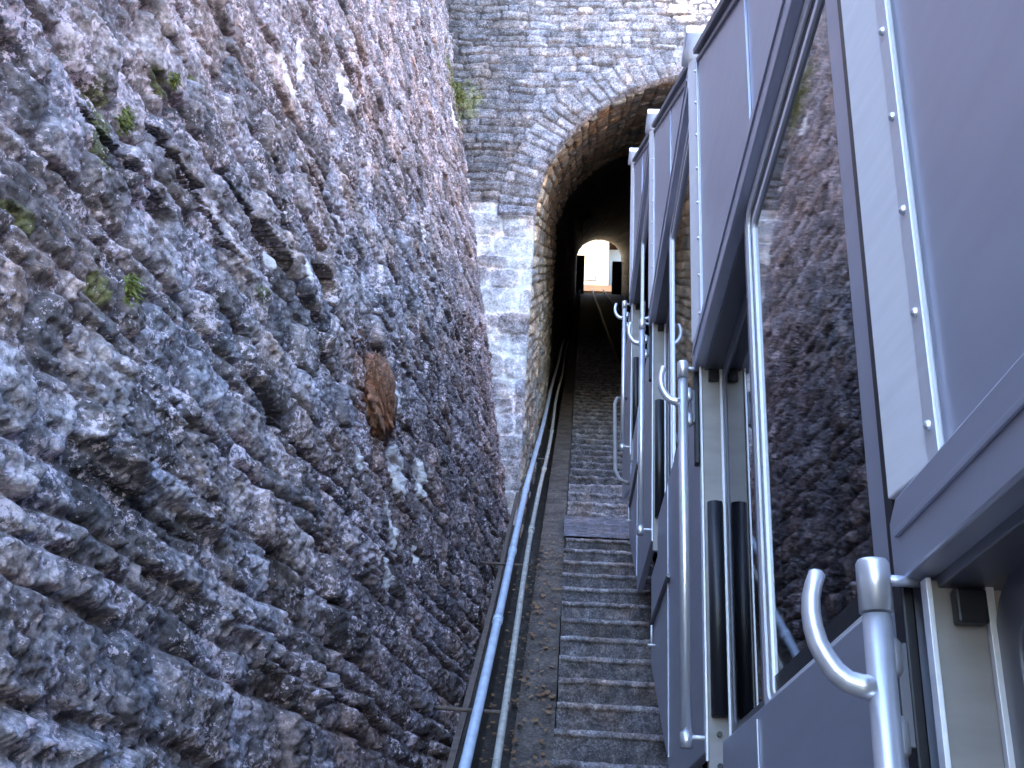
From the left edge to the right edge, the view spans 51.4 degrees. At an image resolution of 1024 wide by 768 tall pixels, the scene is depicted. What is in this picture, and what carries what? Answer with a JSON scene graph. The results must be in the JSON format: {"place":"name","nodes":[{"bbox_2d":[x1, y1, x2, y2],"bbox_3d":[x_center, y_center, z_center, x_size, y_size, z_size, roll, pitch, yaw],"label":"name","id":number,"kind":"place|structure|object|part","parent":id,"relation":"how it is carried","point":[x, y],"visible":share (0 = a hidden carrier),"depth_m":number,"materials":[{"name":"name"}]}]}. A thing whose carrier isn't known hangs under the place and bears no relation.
{"place":"outdoors","nodes":[
{"label":"outdoors","id":0,"kind":"place"},
{"bbox_2d":[509,290,580,767],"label":"path","id":1,"kind":"structure","parent":0,"point":[528,733],"depth_m":7.44,"materials":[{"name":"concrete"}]},
{"bbox_2d":[557,293,630,701],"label":"ground","id":2,"kind":"structure","parent":0,"point":[590,324],"depth_m":53.00,"materials":[{"name":"grey stone"}]},
{"bbox_2d":[446,292,577,767],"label":"gutter","id":3,"kind":"object","parent":2,"relation":"on","point":[488,741],"visible":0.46,"depth_m":8.01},
{"bbox_2d":[479,533,562,767],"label":"fallen leaves","id":4,"kind":"object","parent":3,"relation":"on","point":[546,692],"visible":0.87,"depth_m":6.56,"materials":[{"name":"brown plant"}]},
{"bbox_2d":[591,289,620,370],"bbox_3d":[3.987,-2.677,46.502,0.156,61.178,98.001,2,-25,4],"label":"rail","id":5,"kind":"object","parent":2,"relation":"on","point":[607,334],"visible":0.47,"depth_m":38.91,"materials":[{"name":"metal"}]},
{"bbox_2d":[552,337,668,767],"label":"stone staircase","id":6,"kind":"structure","parent":2,"relation":"on","point":[608,715],"depth_m":7.32,"materials":[{"name":"grey stone"}]},
{"bbox_2d":[603,289,627,321],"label":"rail","id":7,"kind":"object","parent":2,"relation":"on","point":[618,309],"visible":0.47,"depth_m":67.86,"materials":[{"name":"metal"}]},
{"bbox_2d":[613,0,1023,767],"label":"funicular car","id":8,"kind":"object","parent":7,"relation":"on","point":[821,398],"visible":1,"depth_m":1.79,"materials":[{"name":"metal"}]},
{"bbox_3d":[0.882,-0.667,6.920,0.020,1.308,1.014,2,-25,3],"label":"window","id":9,"kind":"part","parent":8,"relation":"part of","materials":[{"name":"glass"}]},
{"bbox_3d":[0.821,0.208,5.319,0.020,1.648,0.906,2,-25,3],"label":"door","id":10,"kind":"part","parent":8,"relation":"part of","materials":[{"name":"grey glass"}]},
{"bbox_3d":[0.729,-0.374,4.515,0.020,1.308,1.014,2,-25,3],"label":"window","id":11,"kind":"part","parent":8,"relation":"part of","materials":[{"name":"glass"}]},
{"bbox_3d":[0.667,0.500,2.914,0.020,1.648,0.906,2,-25,3],"label":"door","id":12,"kind":"part","parent":8,"relation":"part of","materials":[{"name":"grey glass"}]},
{"bbox_3d":[0.575,-0.081,2.111,0.020,1.308,1.014,2,-25,3],"label":"window","id":13,"kind":"part","parent":8,"relation":"part of","materials":[{"name":"glass"}]},
{"bbox_3d":[0.513,0.793,0.510,0.020,1.648,0.906,2,-25,3],"label":"door","id":14,"kind":"part","parent":8,"relation":"part of","materials":[{"name":"grey metal"}]},
{"bbox_2d":[584,285,611,293],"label":"terrain","id":15,"kind":"structure","parent":0,"point":[598,289],"depth_m":105.55,"materials":[{"name":"brown soil"}]},
{"bbox_2d":[578,240,620,284],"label":"station building","id":16,"kind":"structure","parent":15,"relation":"on","point":[601,256],"depth_m":111.14,"materials":[{"name":"paint"}]},
{"bbox_2d":[584,274,594,280],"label":"window","id":17,"kind":"structure","parent":16,"relation":"in","point":[586,276],"depth_m":110.02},
{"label":"hillside","id":18,"kind":"structure","parent":0,"visible":0},
{"bbox_2d":[0,0,509,767],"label":"cutting wall","id":19,"kind":"structure","parent":18,"relation":"on","point":[234,532],"depth_m":3.21,"materials":[{"name":"stone"}]},
{"bbox_2d":[114,103,137,136],"bbox_3d":[-0.921,-0.631,2.553,0.048,0.089,0.073,2,-25,3],"label":"moss tuft","id":20,"kind":"object","parent":19,"relation":"attached to","point":[123,122],"visible":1,"depth_m":2.54,"materials":[{"name":"green plant"}]},
{"bbox_2d":[123,273,146,307],"bbox_3d":[-0.865,-0.213,2.432,0.048,0.090,0.075,2,-25,3],"label":"moss tuft","id":21,"kind":"object","parent":19,"relation":"attached to","point":[132,287],"visible":1,"depth_m":2.43,"materials":[{"name":"green plant"}]},
{"bbox_2d":[167,71,182,90],"bbox_3d":[-0.938,-0.851,2.972,0.040,0.064,0.053,-4,-26,15],"label":"moss tuft","id":22,"kind":"object","parent":19,"relation":"attached to","point":[174,80],"visible":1,"depth_m":2.97,"materials":[{"name":"green plant"}]},
{"bbox_2d":[362,349,397,448],"bbox_3d":[-0.645,0.067,5.105,0.183,0.450,0.492,-5,-17,0],"label":"protruding stone","id":23,"kind":"object","parent":19,"relation":"attached to","point":[380,400],"visible":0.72,"depth_m":4.96,"materials":[{"name":"brown stone"}]},
{"bbox_2d":[451,78,466,108],"bbox_3d":[-0.644,-3.297,12.091,0.319,0.407,0.127,23,-31,-34],"label":"moss tuft","id":24,"kind":"object","parent":19,"relation":"attached to","point":[457,96],"visible":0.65,"depth_m":12.12,"materials":[{"name":"green plant"}]},
{"bbox_2d":[433,702,511,713],"bbox_3d":[-0.267,1.575,5.211,0.530,0.061,0.021,2,-25,3],"label":"pipe bracket","id":25,"kind":"object","parent":19,"relation":"attached to","point":[460,709],"visible":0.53,"depth_m":5.20,"materials":[{"name":"metal"}]},
{"bbox_2d":[446,350,558,767],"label":"cable channel","id":26,"kind":"object","parent":19,"relation":"attached to","point":[453,754],"visible":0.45,"depth_m":6.17,"materials":[{"name":"metal"}]},
{"bbox_2d":[481,559,533,566],"bbox_3d":[-0.111,1.276,7.660,0.530,0.061,0.021,2,-25,3],"label":"pipe bracket","id":27,"kind":"object","parent":19,"relation":"attached to","point":[503,564],"visible":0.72,"depth_m":7.64,"materials":[{"name":"metal"}]},
{"bbox_2d":[445,0,719,524],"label":"tunnel portal","id":28,"kind":"object","parent":18,"relation":"on","point":[542,81],"visible":0.25,"depth_m":12.26,"materials":[{"name":"stone"}]},
{"bbox_2d":[517,81,674,537],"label":"tunnel","id":29,"kind":"structure","parent":18,"relation":"on","point":[584,198],"depth_m":16.92,"materials":[{"name":"stone"}]},
{"bbox_2d":[458,339,564,767],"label":"conduit pipe","id":30,"kind":"object","parent":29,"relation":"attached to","point":[473,728],"visible":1,"depth_m":6.33,"materials":[{"name":"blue metal"}]},
{"bbox_3d":[0.146,0.797,11.686,0.530,0.061,0.021,2,-25,3],"label":"pipe bracket","id":31,"kind":"object","parent":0,"visible":0},
{"bbox_2d":[491,339,568,767],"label":"water pipe","id":32,"kind":"object","parent":31,"relation":"attached to","point":[498,749],"visible":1,"depth_m":6.37,"materials":[{"name":"grey metal"}]}
]}

